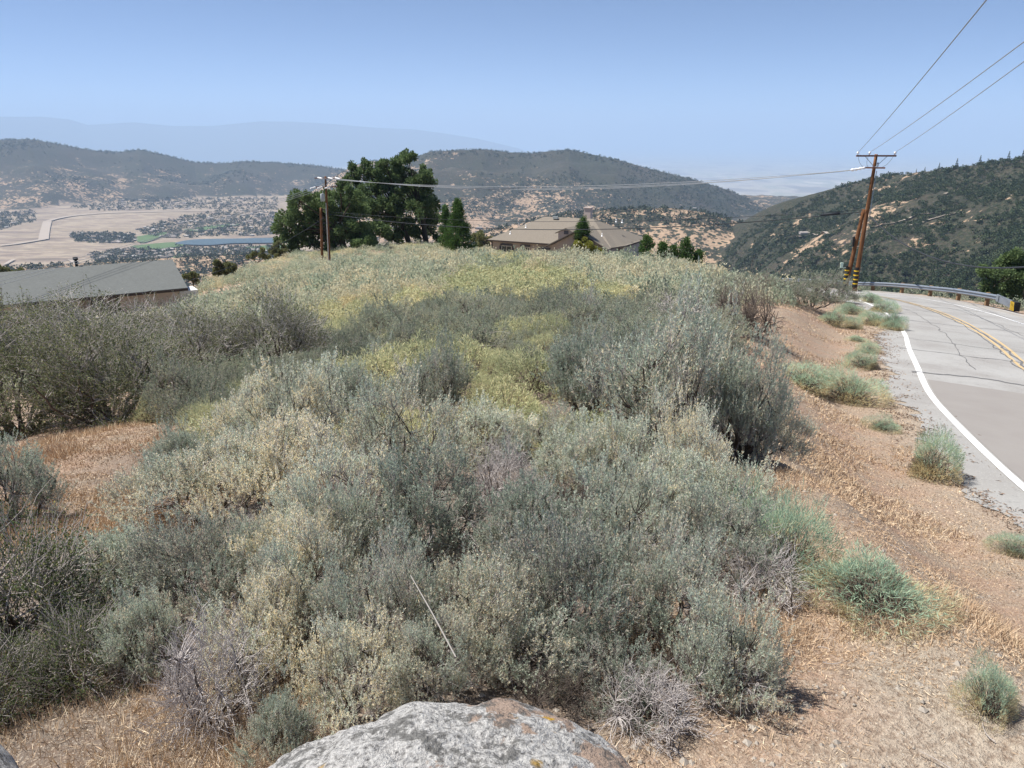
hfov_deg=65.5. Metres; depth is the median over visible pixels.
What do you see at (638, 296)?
sagebrush
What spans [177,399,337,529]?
sagebrush
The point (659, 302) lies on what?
sagebrush
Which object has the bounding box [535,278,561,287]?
rabbitbrush
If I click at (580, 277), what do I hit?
rabbitbrush
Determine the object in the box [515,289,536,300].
rabbitbrush
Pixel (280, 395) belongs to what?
sagebrush
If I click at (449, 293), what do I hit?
sagebrush
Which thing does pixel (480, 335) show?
sagebrush
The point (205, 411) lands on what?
rabbitbrush
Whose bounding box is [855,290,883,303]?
roadside plant
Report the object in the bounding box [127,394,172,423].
rabbitbrush
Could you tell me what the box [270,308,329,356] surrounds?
sagebrush
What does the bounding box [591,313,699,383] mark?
sagebrush
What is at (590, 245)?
golden shrub
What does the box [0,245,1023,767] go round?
ground
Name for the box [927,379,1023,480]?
road patch
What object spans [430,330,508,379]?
rabbitbrush
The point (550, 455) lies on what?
sagebrush
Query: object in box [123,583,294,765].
dead brush
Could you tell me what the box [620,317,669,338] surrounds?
sagebrush
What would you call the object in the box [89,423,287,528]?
sagebrush
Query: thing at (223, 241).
lake
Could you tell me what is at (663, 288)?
sagebrush
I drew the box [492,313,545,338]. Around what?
rabbitbrush
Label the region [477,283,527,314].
sagebrush
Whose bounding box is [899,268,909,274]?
hillside oak
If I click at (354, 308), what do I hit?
rabbitbrush
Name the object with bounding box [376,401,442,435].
rabbitbrush
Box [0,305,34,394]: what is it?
mountain mahogany
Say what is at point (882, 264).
hillside oak
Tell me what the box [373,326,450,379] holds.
rabbitbrush
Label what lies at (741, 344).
sagebrush
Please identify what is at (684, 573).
sagebrush
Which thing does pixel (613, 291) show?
rabbitbrush
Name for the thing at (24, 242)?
valley road
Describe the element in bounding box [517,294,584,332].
sagebrush
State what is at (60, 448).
dry grass
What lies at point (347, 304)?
rabbitbrush
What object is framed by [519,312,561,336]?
rabbitbrush
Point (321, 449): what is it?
rabbitbrush
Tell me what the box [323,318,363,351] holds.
sagebrush
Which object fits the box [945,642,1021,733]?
roadside plant
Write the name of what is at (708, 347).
sagebrush
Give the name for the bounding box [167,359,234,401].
sagebrush
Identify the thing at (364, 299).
rabbitbrush
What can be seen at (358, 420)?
rabbitbrush
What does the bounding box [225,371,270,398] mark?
rabbitbrush
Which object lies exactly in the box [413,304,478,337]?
sagebrush
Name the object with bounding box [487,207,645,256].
house
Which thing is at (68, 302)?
window
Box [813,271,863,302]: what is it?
sagebrush
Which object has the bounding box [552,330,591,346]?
sagebrush
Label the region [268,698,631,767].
boulder
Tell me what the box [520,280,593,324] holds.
sagebrush
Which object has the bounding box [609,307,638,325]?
sagebrush
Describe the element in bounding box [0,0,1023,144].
sky
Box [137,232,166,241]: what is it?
fairway
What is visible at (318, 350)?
sagebrush
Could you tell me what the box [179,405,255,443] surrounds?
rabbitbrush
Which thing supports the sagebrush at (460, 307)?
on the ground at (932, 727)
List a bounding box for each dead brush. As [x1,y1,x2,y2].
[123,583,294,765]
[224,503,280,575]
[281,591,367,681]
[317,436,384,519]
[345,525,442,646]
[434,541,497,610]
[465,426,540,515]
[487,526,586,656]
[499,655,609,726]
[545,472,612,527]
[578,655,724,763]
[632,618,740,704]
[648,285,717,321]
[709,252,786,341]
[713,512,823,622]
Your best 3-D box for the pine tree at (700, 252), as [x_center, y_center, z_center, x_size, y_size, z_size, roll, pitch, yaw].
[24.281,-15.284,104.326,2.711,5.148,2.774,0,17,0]
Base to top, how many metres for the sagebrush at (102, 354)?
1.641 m
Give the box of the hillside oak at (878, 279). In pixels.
[874,278,882,281]
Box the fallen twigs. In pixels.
[582,432,1020,767]
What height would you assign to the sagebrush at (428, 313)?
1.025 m
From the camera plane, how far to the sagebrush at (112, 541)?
4.40 m
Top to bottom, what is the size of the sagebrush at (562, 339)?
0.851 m
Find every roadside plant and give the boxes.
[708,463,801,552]
[727,475,851,588]
[773,537,970,647]
[776,359,851,395]
[811,355,897,407]
[816,303,855,327]
[829,301,868,315]
[840,315,863,329]
[840,345,880,371]
[843,335,869,342]
[852,308,889,326]
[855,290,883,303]
[855,340,881,353]
[860,412,901,433]
[870,297,901,313]
[872,305,909,329]
[878,319,905,330]
[905,421,965,485]
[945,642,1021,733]
[982,530,1023,559]
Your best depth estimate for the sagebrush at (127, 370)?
17.10 m
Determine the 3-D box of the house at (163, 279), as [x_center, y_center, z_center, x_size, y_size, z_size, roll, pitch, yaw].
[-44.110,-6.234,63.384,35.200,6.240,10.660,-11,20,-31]
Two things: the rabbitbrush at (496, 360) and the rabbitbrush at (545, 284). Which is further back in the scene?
the rabbitbrush at (545, 284)
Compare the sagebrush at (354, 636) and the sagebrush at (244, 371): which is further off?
the sagebrush at (244, 371)
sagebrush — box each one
[0,427,76,533]
[2,238,797,393]
[19,479,209,630]
[50,332,131,388]
[88,577,191,697]
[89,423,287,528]
[93,318,154,359]
[103,345,146,391]
[116,495,302,623]
[129,343,233,420]
[133,325,213,366]
[138,413,210,491]
[147,378,253,428]
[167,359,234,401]
[171,399,320,476]
[175,361,257,402]
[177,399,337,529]
[181,362,242,398]
[188,318,241,366]
[188,555,335,716]
[189,367,301,453]
[192,382,289,418]
[193,343,279,376]
[204,306,271,343]
[221,362,278,381]
[223,493,367,600]
[223,649,326,767]
[231,409,436,568]
[233,353,305,390]
[234,506,384,656]
[241,350,311,385]
[242,346,363,452]
[251,330,290,360]
[251,376,296,396]
[252,382,296,418]
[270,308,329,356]
[273,348,306,377]
[276,307,333,343]
[277,331,408,429]
[279,366,328,394]
[282,349,323,372]
[282,465,392,586]
[286,507,471,670]
[287,587,424,738]
[289,347,331,372]
[297,343,351,370]
[301,342,344,367]
[305,317,364,346]
[321,344,483,490]
[322,326,396,365]
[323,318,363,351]
[334,328,384,349]
[343,283,438,338]
[344,330,406,372]
[346,311,424,361]
[350,350,389,376]
[351,398,429,466]
[357,291,420,332]
[363,417,509,572]
[379,591,509,709]
[381,311,447,360]
[385,320,478,424]
[403,533,571,662]
[404,298,453,325]
[409,291,457,314]
[412,303,450,325]
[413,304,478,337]
[420,298,512,352]
[423,583,597,701]
[425,285,461,308]
[427,320,467,332]
[429,388,550,472]
[441,286,472,308]
[442,285,510,316]
[447,291,490,315]
[463,301,538,334]
[464,420,589,569]
[475,287,507,304]
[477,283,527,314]
[477,497,690,657]
[482,292,535,325]
[484,329,532,353]
[492,336,542,354]
[492,396,594,461]
[499,338,553,376]
[501,290,543,320]
[510,313,553,342]
[512,400,624,502]
[515,284,574,324]
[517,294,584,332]
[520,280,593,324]
[529,278,658,422]
[531,274,586,307]
[534,330,584,350]
[536,620,693,736]
[538,282,625,332]
[543,313,596,345]
[545,439,696,580]
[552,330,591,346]
[557,379,679,494]
[559,319,628,350]
[559,504,750,662]
[560,287,627,325]
[563,298,670,356]
[569,255,757,453]
[584,317,616,341]
[589,286,604,305]
[590,436,730,545]
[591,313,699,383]
[592,299,644,318]
[594,294,667,326]
[600,289,621,305]
[605,288,648,308]
[605,363,716,440]
[605,401,671,450]
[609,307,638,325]
[610,306,668,335]
[613,325,643,355]
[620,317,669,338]
[620,423,730,515]
[628,298,664,314]
[629,290,646,303]
[630,299,688,317]
[632,330,747,367]
[636,272,673,302]
[638,290,661,306]
[642,276,676,306]
[644,299,663,311]
[647,464,784,602]
[652,382,736,484]
[652,572,799,729]
[654,279,683,298]
[660,293,725,326]
[669,447,788,541]
[670,285,706,307]
[671,283,707,305]
[676,376,733,436]
[680,281,801,467]
[681,357,769,407]
[686,281,717,300]
[686,301,760,347]
[692,264,740,297]
[699,286,720,305]
[700,311,734,335]
[703,295,746,325]
[705,342,740,363]
[708,326,753,355]
[709,270,757,283]
[716,283,742,304]
[721,378,822,464]
[753,270,813,302]
[784,264,858,309]
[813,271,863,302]
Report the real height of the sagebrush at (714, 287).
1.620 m
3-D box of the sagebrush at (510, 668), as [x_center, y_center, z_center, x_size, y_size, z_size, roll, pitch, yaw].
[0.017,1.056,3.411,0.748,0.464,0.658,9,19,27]
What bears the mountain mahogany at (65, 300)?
on the ground at (932, 727)
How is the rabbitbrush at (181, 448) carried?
on the ground at (932, 727)
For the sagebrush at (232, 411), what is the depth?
7.81 m
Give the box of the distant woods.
[0,138,809,286]
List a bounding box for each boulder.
[0,744,18,767]
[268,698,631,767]
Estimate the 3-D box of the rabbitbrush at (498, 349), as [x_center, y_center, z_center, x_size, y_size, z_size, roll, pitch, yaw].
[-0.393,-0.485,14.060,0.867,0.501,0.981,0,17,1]
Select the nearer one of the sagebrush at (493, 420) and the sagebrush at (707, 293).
the sagebrush at (493, 420)
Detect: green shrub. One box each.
[0,480,132,663]
[0,577,156,722]
[0,605,100,733]
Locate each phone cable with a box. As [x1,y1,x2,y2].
[330,212,859,229]
[335,210,855,221]
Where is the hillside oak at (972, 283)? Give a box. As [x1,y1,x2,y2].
[964,280,975,287]
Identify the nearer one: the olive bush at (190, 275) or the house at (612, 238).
the olive bush at (190, 275)
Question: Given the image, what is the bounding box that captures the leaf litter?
[827,294,1023,588]
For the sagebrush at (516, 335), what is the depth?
15.32 m
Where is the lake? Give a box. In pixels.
[176,238,273,244]
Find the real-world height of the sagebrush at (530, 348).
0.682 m
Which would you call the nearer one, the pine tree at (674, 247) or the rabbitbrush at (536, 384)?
the rabbitbrush at (536, 384)
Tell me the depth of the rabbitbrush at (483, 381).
10.59 m
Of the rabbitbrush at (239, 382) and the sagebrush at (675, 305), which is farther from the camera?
the sagebrush at (675, 305)
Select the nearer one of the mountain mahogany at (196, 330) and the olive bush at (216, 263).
the mountain mahogany at (196, 330)
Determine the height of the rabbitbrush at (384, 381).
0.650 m
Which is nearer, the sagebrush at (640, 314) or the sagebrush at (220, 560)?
the sagebrush at (220, 560)
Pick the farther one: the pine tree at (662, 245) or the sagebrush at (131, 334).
the pine tree at (662, 245)
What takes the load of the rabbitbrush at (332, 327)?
on the ground at (932, 727)
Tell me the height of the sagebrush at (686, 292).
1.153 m
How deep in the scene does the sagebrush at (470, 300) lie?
22.02 m
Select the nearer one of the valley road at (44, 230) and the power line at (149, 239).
the power line at (149, 239)
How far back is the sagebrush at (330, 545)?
3.84 m
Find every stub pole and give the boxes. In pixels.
[319,208,330,260]
[840,209,869,286]
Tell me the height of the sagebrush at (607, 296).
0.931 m
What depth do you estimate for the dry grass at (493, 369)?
18.22 m
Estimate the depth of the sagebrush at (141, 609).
3.68 m
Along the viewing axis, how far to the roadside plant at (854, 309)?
35.24 m
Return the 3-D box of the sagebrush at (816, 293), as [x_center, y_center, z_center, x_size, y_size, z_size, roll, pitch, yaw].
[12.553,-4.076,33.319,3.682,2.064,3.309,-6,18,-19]
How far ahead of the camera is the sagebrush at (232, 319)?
21.18 m
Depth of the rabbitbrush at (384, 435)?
7.40 m
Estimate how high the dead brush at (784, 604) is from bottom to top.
0.557 m
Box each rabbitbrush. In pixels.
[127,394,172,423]
[131,428,219,485]
[169,392,234,423]
[176,397,211,434]
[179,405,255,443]
[192,397,231,436]
[196,242,692,306]
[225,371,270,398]
[280,442,345,469]
[285,411,342,433]
[305,303,346,322]
[305,320,347,341]
[305,350,367,381]
[312,296,343,315]
[316,317,338,331]
[317,299,341,311]
[324,317,362,334]
[331,339,419,394]
[333,314,353,324]
[337,308,360,317]
[338,403,399,435]
[339,300,366,309]
[339,301,363,315]
[341,427,422,474]
[347,369,409,405]
[351,294,374,308]
[361,294,395,308]
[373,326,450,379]
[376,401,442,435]
[389,342,494,398]
[391,284,423,299]
[396,290,433,305]
[398,295,424,308]
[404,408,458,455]
[408,292,433,303]
[411,322,466,350]
[428,331,478,354]
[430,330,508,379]
[450,394,508,439]
[458,392,538,453]
[463,372,548,418]
[466,344,508,360]
[466,371,517,406]
[467,351,491,370]
[479,349,529,384]
[486,278,516,291]
[486,340,561,405]
[487,324,528,344]
[490,286,515,295]
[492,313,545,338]
[494,400,560,433]
[501,285,519,293]
[506,276,531,287]
[512,343,546,367]
[514,276,537,289]
[514,281,554,300]
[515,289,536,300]
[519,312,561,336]
[519,328,563,354]
[523,409,597,452]
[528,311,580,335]
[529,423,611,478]
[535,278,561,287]
[537,278,555,289]
[550,377,613,406]
[565,274,595,292]
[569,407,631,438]
[593,282,618,293]
[595,281,622,293]
[597,284,632,299]
[608,288,639,302]
[612,278,628,288]
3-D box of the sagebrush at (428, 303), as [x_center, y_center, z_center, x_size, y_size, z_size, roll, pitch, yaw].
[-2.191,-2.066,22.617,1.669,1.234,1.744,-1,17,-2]
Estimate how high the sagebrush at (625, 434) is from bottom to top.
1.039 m
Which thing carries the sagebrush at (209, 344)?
on the ground at (932, 727)
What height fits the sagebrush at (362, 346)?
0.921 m
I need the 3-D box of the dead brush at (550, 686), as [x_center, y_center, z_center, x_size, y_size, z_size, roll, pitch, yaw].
[0.177,1.186,3.076,0.449,0.324,0.367,10,20,30]
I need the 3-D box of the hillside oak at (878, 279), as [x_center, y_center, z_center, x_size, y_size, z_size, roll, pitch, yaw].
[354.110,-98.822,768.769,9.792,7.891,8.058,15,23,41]
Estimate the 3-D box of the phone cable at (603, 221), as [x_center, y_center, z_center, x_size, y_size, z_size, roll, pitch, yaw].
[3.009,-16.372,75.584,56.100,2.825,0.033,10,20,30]
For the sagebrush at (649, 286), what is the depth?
27.10 m
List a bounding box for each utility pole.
[310,176,339,261]
[851,152,896,290]
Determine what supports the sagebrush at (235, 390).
on the ground at (932, 727)
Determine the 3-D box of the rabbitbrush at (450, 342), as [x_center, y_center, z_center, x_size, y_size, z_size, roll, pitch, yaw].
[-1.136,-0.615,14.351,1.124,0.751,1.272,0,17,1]
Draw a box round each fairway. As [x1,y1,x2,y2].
[132,242,183,249]
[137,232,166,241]
[183,224,239,230]
[247,245,280,250]
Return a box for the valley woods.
[0,196,278,261]
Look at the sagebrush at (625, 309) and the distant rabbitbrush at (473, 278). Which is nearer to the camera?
the sagebrush at (625, 309)
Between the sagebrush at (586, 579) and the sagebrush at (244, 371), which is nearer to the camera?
the sagebrush at (586, 579)
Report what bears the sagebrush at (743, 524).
on the ground at (932, 727)
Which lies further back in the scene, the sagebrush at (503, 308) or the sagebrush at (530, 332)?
the sagebrush at (503, 308)
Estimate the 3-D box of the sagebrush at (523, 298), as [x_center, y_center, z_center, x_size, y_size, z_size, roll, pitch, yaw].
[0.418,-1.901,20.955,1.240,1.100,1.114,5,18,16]
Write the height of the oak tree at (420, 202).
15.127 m
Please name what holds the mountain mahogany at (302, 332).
on the ground at (932, 727)
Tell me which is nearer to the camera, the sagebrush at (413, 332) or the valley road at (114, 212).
the sagebrush at (413, 332)
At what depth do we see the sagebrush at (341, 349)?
14.75 m
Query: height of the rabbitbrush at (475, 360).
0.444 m
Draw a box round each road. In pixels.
[3,239,44,244]
[38,221,51,238]
[46,210,209,220]
[808,288,1023,540]
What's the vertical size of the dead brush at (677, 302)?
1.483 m
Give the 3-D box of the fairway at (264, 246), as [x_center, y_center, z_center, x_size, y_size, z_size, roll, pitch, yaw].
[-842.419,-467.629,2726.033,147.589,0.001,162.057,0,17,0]
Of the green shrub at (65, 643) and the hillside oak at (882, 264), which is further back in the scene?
the hillside oak at (882, 264)
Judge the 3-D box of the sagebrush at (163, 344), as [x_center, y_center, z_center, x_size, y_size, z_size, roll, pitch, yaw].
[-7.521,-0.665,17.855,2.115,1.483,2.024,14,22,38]
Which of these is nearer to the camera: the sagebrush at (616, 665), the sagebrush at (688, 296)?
the sagebrush at (616, 665)
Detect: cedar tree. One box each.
[432,203,453,247]
[443,198,477,250]
[571,214,594,245]
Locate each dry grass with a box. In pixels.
[0,410,348,554]
[0,608,347,767]
[105,268,751,424]
[586,437,1023,767]
[603,301,1004,542]
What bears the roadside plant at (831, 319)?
on the ground at (932, 727)
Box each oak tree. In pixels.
[0,264,24,271]
[269,179,393,252]
[341,157,412,242]
[379,148,440,242]
[975,246,1023,307]
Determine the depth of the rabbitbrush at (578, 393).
10.69 m
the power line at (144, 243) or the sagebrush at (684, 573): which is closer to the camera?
the sagebrush at (684, 573)
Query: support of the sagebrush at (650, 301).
on the ground at (932, 727)
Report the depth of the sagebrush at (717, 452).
6.04 m
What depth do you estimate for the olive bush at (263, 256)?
96.51 m
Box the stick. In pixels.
[410,575,456,657]
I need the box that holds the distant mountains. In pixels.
[0,117,526,166]
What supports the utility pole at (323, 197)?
on the ground at (932, 727)
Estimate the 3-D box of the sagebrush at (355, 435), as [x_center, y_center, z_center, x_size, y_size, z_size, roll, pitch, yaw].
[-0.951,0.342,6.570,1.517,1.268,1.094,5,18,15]
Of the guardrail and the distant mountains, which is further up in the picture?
the distant mountains
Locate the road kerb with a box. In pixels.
[811,287,1023,317]
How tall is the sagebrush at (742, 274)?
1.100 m
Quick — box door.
[91,299,104,315]
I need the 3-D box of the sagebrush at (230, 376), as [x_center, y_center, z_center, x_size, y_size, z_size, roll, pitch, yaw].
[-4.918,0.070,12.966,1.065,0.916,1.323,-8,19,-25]
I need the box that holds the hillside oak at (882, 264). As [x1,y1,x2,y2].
[878,261,885,266]
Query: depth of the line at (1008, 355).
29.37 m
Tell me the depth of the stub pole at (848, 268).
61.82 m
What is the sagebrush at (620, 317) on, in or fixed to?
on the ground at (932, 727)
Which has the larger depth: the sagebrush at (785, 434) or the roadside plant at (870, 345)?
the roadside plant at (870, 345)
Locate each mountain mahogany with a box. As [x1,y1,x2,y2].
[0,276,220,437]
[0,282,165,367]
[0,283,137,441]
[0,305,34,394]
[89,290,213,349]
[127,290,277,396]
[210,273,339,366]
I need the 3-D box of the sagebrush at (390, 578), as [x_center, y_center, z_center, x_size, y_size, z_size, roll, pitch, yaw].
[-0.571,0.908,3.572,0.870,0.794,0.628,-4,18,-12]
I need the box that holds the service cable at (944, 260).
[870,216,1023,268]
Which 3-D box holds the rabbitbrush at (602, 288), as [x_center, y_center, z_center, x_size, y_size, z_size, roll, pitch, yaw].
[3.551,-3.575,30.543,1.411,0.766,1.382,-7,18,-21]
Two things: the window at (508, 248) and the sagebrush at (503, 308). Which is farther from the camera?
the window at (508, 248)
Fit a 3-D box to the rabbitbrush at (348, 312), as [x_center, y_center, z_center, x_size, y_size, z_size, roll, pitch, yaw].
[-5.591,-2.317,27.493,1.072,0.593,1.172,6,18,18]
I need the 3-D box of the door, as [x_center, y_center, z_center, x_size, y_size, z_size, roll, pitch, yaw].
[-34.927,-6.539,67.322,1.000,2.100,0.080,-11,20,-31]
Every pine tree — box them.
[638,233,655,258]
[655,239,670,257]
[669,242,679,258]
[675,236,698,263]
[691,249,706,262]
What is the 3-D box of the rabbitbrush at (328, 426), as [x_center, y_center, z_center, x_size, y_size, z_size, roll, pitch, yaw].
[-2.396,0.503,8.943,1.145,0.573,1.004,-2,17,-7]
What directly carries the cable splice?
hanging from the phone cable at (607, 229)
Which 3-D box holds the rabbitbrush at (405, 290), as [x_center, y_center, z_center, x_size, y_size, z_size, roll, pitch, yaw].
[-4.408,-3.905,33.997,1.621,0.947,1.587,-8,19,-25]
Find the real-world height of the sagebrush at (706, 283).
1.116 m
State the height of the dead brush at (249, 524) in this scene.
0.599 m
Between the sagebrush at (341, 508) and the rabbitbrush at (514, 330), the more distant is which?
the rabbitbrush at (514, 330)
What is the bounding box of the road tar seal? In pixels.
[851,292,1023,384]
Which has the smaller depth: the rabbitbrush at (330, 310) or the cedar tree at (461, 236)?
the rabbitbrush at (330, 310)
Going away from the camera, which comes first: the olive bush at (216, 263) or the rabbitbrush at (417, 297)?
the rabbitbrush at (417, 297)
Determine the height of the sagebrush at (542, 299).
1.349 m
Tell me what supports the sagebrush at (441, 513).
on the ground at (932, 727)
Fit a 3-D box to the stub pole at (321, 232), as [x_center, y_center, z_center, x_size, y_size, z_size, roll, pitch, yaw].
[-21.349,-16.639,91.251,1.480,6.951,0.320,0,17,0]
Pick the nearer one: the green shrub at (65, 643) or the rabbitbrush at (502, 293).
the green shrub at (65, 643)
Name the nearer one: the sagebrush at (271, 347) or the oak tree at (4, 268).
the sagebrush at (271, 347)
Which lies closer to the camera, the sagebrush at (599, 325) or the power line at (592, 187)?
the sagebrush at (599, 325)
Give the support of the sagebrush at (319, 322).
on the ground at (932, 727)
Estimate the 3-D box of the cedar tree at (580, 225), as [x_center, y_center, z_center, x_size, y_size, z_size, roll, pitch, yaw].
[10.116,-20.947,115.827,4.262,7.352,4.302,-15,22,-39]
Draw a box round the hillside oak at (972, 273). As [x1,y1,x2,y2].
[965,271,975,277]
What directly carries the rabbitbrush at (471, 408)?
on the ground at (932, 727)
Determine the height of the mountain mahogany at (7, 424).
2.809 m
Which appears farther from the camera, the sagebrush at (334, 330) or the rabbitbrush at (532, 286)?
the rabbitbrush at (532, 286)
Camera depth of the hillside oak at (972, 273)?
760.27 m
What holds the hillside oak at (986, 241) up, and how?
on the hills
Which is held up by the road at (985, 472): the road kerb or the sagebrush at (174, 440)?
the road kerb
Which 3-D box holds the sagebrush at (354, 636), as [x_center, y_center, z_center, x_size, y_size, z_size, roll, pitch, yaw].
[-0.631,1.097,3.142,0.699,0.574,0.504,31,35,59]
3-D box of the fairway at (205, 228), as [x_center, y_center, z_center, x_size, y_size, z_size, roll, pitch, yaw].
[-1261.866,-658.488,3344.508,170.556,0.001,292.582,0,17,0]
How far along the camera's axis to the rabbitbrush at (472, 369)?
11.14 m
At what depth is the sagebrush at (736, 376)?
10.46 m
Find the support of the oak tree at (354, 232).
on the ground at (932, 727)
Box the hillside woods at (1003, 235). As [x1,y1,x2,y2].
[717,156,1023,304]
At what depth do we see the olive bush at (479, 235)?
126.39 m
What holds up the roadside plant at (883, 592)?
on the ground at (932, 727)
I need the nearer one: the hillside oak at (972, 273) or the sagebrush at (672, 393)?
the sagebrush at (672, 393)
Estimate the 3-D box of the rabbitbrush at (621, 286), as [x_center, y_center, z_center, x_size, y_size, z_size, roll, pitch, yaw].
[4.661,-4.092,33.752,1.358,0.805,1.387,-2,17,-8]
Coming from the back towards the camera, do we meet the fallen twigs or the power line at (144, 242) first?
the power line at (144, 242)
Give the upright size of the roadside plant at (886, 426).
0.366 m
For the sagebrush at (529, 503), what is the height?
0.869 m
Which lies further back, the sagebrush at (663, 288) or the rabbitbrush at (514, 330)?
the sagebrush at (663, 288)
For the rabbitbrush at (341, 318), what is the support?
on the ground at (932, 727)
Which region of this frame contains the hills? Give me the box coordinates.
[0,139,1023,301]
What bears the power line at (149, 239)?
attached to the utility pole at (323, 197)
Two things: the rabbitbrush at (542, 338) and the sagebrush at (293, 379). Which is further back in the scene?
the rabbitbrush at (542, 338)
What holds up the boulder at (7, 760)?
on the ground at (932, 727)
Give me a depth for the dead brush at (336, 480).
5.77 m
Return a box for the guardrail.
[775,278,1020,311]
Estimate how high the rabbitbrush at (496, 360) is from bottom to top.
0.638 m
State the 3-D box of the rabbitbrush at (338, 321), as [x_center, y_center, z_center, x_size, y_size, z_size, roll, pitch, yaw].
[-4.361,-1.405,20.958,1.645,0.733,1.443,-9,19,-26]
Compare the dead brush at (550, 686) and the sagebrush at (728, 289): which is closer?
the dead brush at (550, 686)
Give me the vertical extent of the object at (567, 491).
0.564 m
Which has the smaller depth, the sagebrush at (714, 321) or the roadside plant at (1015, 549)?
the roadside plant at (1015, 549)
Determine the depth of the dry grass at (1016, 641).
3.87 m
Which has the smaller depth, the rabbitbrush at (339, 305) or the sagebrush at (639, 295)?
the sagebrush at (639, 295)
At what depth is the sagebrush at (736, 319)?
18.25 m
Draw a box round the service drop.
[142,218,322,292]
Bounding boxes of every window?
[49,302,72,312]
[502,245,511,252]
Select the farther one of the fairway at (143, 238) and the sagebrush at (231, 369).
the fairway at (143, 238)
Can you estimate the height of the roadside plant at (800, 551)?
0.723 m
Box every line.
[0,188,324,276]
[1,189,307,284]
[2,189,314,280]
[322,170,848,186]
[337,170,850,188]
[343,170,847,189]
[831,290,1022,323]
[847,296,1023,490]
[859,0,986,150]
[859,293,1023,369]
[872,41,1023,150]
[882,296,1023,361]
[896,61,1023,151]
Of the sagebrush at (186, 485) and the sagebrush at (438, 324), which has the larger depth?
the sagebrush at (438, 324)
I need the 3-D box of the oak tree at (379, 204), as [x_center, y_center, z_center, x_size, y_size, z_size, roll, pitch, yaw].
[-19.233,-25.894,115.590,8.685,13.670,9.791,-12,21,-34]
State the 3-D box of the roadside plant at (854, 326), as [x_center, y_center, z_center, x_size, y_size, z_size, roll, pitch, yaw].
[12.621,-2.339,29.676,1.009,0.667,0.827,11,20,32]
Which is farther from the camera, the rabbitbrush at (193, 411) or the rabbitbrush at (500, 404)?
the rabbitbrush at (193, 411)
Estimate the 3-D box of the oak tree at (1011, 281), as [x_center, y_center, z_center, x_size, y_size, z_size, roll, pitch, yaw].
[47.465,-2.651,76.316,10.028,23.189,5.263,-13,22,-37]
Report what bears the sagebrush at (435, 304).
on the ground at (932, 727)
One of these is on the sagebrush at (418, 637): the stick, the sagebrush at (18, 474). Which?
the stick
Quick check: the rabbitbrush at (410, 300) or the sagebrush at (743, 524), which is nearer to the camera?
the sagebrush at (743, 524)
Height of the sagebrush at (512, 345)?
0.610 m
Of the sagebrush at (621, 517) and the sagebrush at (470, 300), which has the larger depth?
the sagebrush at (470, 300)
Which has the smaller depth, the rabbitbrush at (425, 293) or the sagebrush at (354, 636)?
the sagebrush at (354, 636)
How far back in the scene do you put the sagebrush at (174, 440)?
6.83 m
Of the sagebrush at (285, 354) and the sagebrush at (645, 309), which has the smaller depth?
the sagebrush at (285, 354)
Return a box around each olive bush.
[181,271,199,286]
[212,259,237,276]
[245,247,271,261]
[267,240,287,258]
[469,229,492,247]
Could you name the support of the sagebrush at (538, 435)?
on the ground at (932, 727)
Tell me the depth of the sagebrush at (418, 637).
3.18 m
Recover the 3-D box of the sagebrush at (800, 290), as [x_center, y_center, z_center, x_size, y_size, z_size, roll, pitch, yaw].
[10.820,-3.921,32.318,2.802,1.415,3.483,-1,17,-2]
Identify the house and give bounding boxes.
[0,257,198,340]
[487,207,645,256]
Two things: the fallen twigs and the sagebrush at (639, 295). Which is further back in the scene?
the sagebrush at (639, 295)
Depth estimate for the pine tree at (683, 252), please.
103.11 m
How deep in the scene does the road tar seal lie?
27.21 m
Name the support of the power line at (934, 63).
attached to the utility pole at (860, 251)
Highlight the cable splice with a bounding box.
[820,212,839,215]
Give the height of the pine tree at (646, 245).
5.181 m
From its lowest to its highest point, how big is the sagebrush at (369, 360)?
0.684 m
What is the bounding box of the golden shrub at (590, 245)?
[571,236,603,254]
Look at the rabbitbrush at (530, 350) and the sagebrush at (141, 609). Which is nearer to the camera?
the sagebrush at (141, 609)
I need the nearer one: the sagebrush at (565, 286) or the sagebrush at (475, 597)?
the sagebrush at (475, 597)
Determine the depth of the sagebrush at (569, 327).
15.74 m
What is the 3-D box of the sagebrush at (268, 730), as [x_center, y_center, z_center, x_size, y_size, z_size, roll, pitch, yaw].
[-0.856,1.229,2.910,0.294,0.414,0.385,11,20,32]
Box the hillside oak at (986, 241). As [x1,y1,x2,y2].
[980,238,990,244]
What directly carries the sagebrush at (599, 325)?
on the ground at (932, 727)
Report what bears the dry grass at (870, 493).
on the ground at (932, 727)
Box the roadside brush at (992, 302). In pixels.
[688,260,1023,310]
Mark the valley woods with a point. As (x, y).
(126, 236)
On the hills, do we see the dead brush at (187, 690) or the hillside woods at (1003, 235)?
the hillside woods at (1003, 235)
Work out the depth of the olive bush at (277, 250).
103.05 m

